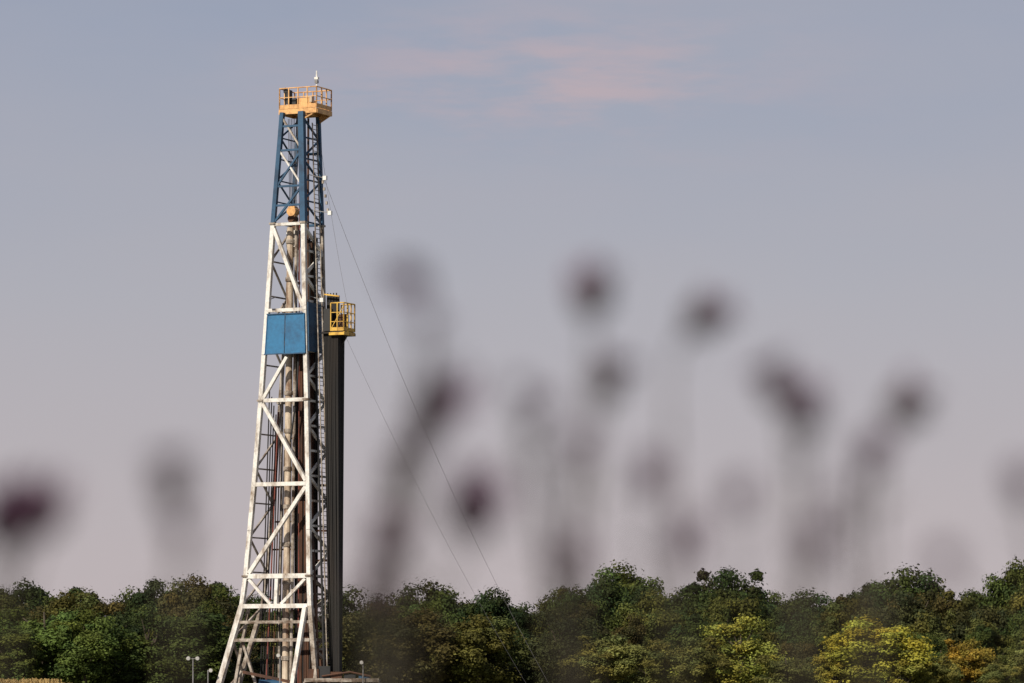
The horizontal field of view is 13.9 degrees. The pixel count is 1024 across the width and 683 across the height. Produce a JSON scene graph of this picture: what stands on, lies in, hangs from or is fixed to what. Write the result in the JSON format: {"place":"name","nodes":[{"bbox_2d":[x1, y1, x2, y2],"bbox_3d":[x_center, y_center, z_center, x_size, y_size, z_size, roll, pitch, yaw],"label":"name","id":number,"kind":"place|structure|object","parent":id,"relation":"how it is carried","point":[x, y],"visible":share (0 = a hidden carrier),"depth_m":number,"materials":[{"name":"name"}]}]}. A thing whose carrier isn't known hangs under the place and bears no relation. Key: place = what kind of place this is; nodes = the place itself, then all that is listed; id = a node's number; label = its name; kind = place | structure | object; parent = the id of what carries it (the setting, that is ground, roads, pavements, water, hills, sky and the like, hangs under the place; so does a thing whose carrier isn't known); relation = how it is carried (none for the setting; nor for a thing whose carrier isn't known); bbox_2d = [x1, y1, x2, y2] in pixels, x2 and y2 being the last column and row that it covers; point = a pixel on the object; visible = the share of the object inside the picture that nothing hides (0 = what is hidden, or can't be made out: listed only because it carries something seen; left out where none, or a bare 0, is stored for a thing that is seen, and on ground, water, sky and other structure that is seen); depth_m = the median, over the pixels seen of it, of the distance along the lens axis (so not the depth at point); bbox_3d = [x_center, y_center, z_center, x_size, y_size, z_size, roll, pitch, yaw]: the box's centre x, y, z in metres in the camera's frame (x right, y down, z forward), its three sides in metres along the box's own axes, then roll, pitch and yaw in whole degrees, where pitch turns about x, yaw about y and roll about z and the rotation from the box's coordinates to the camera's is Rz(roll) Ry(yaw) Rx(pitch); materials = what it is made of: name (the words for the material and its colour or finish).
{"place":"outdoors","nodes":[
{"label":"outdoors","id":0,"kind":"place"},
{"bbox_2d":[1,678,61,682],"bbox_3d":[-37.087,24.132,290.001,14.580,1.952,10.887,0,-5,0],"label":"corn field","id":1,"kind":"structure","parent":0,"point":[30,680],"depth_m":287.27,"materials":[{"name":"beige plant"}]},
{"bbox_2d":[0,0,1023,615],"label":"sky","id":2,"kind":"structure","parent":0,"point":[850,172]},
{"label":"ground","id":3,"kind":"structure","parent":0,"visible":0},
{"bbox_2d":[2,628,52,680],"bbox_3d":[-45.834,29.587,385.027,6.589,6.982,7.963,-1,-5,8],"label":"deciduous tree","id":4,"kind":"object","parent":3,"relation":"on","point":[22,661],"visible":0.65,"depth_m":383.42,"materials":[{"name":"green plant"}]},
{"bbox_2d":[0,466,78,682],"bbox_3d":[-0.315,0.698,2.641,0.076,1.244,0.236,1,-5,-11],"label":"knapweed plant","id":5,"kind":"object","parent":3,"relation":"on","point":[27,509],"visible":1,"depth_m":2.69,"materials":[{"name":"purple plant"}]},
{"bbox_2d":[6,607,123,682],"bbox_3d":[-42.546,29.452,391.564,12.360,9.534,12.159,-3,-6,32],"label":"deciduous tree","id":6,"kind":"object","parent":3,"relation":"on","point":[39,629],"visible":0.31,"depth_m":389.70,"materials":[{"name":"green plant"}]},
{"bbox_2d":[37,606,137,682],"bbox_3d":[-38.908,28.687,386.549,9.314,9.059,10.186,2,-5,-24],"label":"deciduous tree","id":7,"kind":"object","parent":3,"relation":"on","point":[89,645],"visible":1,"depth_m":385.52,"materials":[{"name":"green plant"}]},
{"bbox_2d":[98,603,223,682],"bbox_3d":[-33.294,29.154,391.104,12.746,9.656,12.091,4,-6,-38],"label":"deciduous tree","id":8,"kind":"object","parent":3,"relation":"on","point":[146,665],"visible":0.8,"depth_m":389.20,"materials":[{"name":"green plant"}]},
{"bbox_2d":[127,449,204,682],"bbox_3d":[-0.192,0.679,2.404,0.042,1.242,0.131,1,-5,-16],"label":"knapweed plant","id":9,"kind":"object","parent":3,"relation":"on","point":[171,486],"visible":1,"depth_m":2.49,"materials":[{"name":"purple plant"}]},
{"bbox_2d":[162,611,262,682],"bbox_3d":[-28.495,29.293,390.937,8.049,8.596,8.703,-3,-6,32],"label":"deciduous tree","id":10,"kind":"object","parent":3,"relation":"on","point":[213,629],"visible":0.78,"depth_m":389.33,"materials":[{"name":"green plant"}]},
{"bbox_2d":[318,601,436,682],"bbox_3d":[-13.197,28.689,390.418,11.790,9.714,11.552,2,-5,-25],"label":"deciduous tree","id":11,"kind":"object","parent":3,"relation":"on","point":[354,665],"visible":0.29,"depth_m":389.04,"materials":[{"name":"green plant"}]},
{"bbox_2d":[356,607,462,682],"bbox_3d":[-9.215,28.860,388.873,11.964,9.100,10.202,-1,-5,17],"label":"deciduous tree","id":12,"kind":"object","parent":3,"relation":"on","point":[436,670],"visible":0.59,"depth_m":386.53,"materials":[{"name":"green plant"}]},
{"bbox_2d":[333,257,511,682],"bbox_3d":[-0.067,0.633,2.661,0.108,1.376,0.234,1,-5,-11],"label":"knapweed plant","id":13,"kind":"object","parent":3,"relation":"on","point":[473,509],"visible":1,"depth_m":2.72,"materials":[{"name":"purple plant"}]},
{"bbox_2d":[419,612,535,682],"bbox_3d":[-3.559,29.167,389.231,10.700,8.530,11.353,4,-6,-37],"label":"deciduous tree","id":14,"kind":"object","parent":3,"relation":"on","point":[481,647],"visible":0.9,"depth_m":387.45,"materials":[{"name":"green plant"}]},
{"bbox_2d":[6,556,1023,682],"bbox_3d":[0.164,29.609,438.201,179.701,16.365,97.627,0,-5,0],"label":"distant tree line","id":15,"kind":"object","parent":3,"relation":"on","point":[921,605],"visible":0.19,"depth_m":434.68,"materials":[{"name":"green plant"}]},
{"bbox_2d":[509,605,606,682],"bbox_3d":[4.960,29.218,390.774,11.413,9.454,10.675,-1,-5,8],"label":"deciduous tree","id":16,"kind":"object","parent":3,"relation":"on","point":[544,645],"visible":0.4,"depth_m":389.71,"materials":[{"name":"green plant"}]},
{"bbox_2d":[506,259,640,682],"bbox_3d":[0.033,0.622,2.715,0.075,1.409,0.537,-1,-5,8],"label":"knapweed plant","id":17,"kind":"object","parent":3,"relation":"on","point":[592,296],"visible":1,"depth_m":2.80,"materials":[{"name":"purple plant"}]},
{"bbox_2d":[577,633,646,682],"bbox_3d":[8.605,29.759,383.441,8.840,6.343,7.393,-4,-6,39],"label":"deciduous tree","id":18,"kind":"object","parent":3,"relation":"on","point":[598,661],"visible":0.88,"depth_m":381.62,"materials":[{"name":"green plant"}]},
{"bbox_2d":[609,638,673,682],"bbox_3d":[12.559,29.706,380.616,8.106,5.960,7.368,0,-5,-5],"label":"deciduous tree","id":19,"kind":"object","parent":3,"relation":"on","point":[643,658],"visible":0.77,"depth_m":379.63,"materials":[{"name":"green plant"}]},
{"bbox_2d":[615,287,765,682],"bbox_3d":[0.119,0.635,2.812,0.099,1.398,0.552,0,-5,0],"label":"knapweed plant","id":20,"kind":"object","parent":3,"relation":"on","point":[704,315],"visible":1,"depth_m":2.83,"materials":[{"name":"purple plant"}]},
{"bbox_2d":[665,635,734,682],"bbox_3d":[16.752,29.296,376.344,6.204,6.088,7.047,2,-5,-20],"label":"deciduous tree","id":21,"kind":"object","parent":3,"relation":"on","point":[694,670],"visible":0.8,"depth_m":375.36,"materials":[{"name":"green plant"}]},
{"bbox_2d":[666,614,791,682],"bbox_3d":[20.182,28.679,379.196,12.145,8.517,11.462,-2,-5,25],"label":"deciduous tree","id":22,"kind":"object","parent":3,"relation":"on","point":[747,652],"visible":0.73,"depth_m":378.17,"materials":[{"name":"green plant"}]},
{"bbox_2d":[750,655,822,682],"bbox_3d":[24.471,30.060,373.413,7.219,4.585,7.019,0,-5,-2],"label":"deciduous tree","id":23,"kind":"object","parent":3,"relation":"on","point":[781,671],"visible":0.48,"depth_m":371.67,"materials":[{"name":"green plant"}]},
{"bbox_2d":[744,349,855,682],"bbox_3d":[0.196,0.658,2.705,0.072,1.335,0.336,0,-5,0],"label":"knapweed plant","id":24,"kind":"object","parent":3,"relation":"on","point":[780,387],"visible":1,"depth_m":2.87,"materials":[{"name":"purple plant"}]},
{"bbox_2d":[811,651,862,682],"bbox_3d":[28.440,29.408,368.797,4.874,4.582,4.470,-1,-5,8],"label":"deciduous tree","id":25,"kind":"object","parent":3,"relation":"on","point":[829,665],"visible":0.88,"depth_m":368.19,"materials":[{"name":"green plant"}]},
{"bbox_2d":[813,616,941,682],"bbox_3d":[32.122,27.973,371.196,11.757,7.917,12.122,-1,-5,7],"label":"deciduous tree","id":26,"kind":"object","parent":3,"relation":"on","point":[891,642],"visible":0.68,"depth_m":368.65,"materials":[{"name":"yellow plant"}]},
{"bbox_2d":[819,369,937,682],"bbox_3d":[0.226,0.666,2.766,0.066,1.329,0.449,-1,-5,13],"label":"knapweed plant","id":27,"kind":"object","parent":3,"relation":"on","point":[905,406],"visible":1,"depth_m":2.86,"materials":[{"name":"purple plant"}]},
{"bbox_2d":[881,649,934,682],"bbox_3d":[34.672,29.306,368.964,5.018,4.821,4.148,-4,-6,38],"label":"deciduous tree","id":28,"kind":"object","parent":3,"relation":"on","point":[909,672],"visible":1,"depth_m":368.15,"materials":[{"name":"green plant"}]},
{"bbox_2d":[921,654,963,682],"bbox_3d":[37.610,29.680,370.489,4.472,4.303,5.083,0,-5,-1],"label":"deciduous tree","id":29,"kind":"object","parent":3,"relation":"on","point":[943,671],"visible":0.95,"depth_m":369.63,"materials":[{"name":"green plant"}]},
{"bbox_2d":[932,637,998,682],"bbox_3d":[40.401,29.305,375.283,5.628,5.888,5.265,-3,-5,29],"label":"deciduous tree","id":30,"kind":"object","parent":3,"relation":"on","point":[977,659],"visible":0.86,"depth_m":374.26,"materials":[{"name":"yellow plant"}]},
{"bbox_2d":[926,460,1023,682],"bbox_3d":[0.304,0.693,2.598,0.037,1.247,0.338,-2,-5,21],"label":"knapweed plant","id":31,"kind":"object","parent":3,"relation":"on","point":[944,559],"visible":1,"depth_m":2.65,"materials":[{"name":"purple plant"}]},
{"bbox_2d":[976,660,1019,682],"bbox_3d":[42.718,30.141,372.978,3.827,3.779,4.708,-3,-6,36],"label":"deciduous tree","id":32,"kind":"object","parent":3,"relation":"on","point":[994,673],"visible":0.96,"depth_m":372.03,"materials":[{"name":"green plant"}]},
{"bbox_2d":[1000,640,1023,682],"bbox_3d":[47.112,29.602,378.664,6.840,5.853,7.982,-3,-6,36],"label":"deciduous tree","id":33,"kind":"object","parent":3,"relation":"on","point":[1018,660],"visible":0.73,"depth_m":377.64,"materials":[{"name":"green plant"}]},
{"label":"gravel pad","id":34,"kind":"object","parent":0,"visible":0},
{"bbox_2d":[186,656,199,682],"bbox_3d":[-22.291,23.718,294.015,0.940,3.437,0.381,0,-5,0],"label":"light pole","id":35,"kind":"object","parent":34,"relation":"on","point":[189,658],"visible":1,"depth_m":294.05,"materials":[{"name":"grey metal"}]},
{"bbox_2d":[207,668,212,682],"bbox_3d":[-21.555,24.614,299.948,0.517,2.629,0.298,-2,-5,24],"label":"light pole","id":36,"kind":"object","parent":34,"relation":"on","point":[210,670],"visible":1,"depth_m":300.01,"materials":[{"name":"grey metal"}]},
{"bbox_2d":[276,653,280,682],"bbox_3d":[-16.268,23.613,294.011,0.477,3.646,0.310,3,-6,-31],"label":"light pole","id":37,"kind":"object","parent":34,"relation":"on","point":[278,655],"visible":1,"depth_m":294.07,"materials":[{"name":"grey metal"}]},
{"bbox_2d":[359,660,363,682],"bbox_3d":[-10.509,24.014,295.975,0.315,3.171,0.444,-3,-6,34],"label":"light pole","id":38,"kind":"object","parent":34,"relation":"on","point":[361,662],"visible":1,"depth_m":296.04,"materials":[{"name":"grey metal"}]},
{"bbox_2d":[216,71,547,682],"bbox_3d":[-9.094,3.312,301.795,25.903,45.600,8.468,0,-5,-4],"label":"drilling rig","id":39,"kind":"object","parent":34,"relation":"on","point":[299,342],"visible":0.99,"depth_m":300.84,"materials":[{"name":"blue paint"}]}
]}

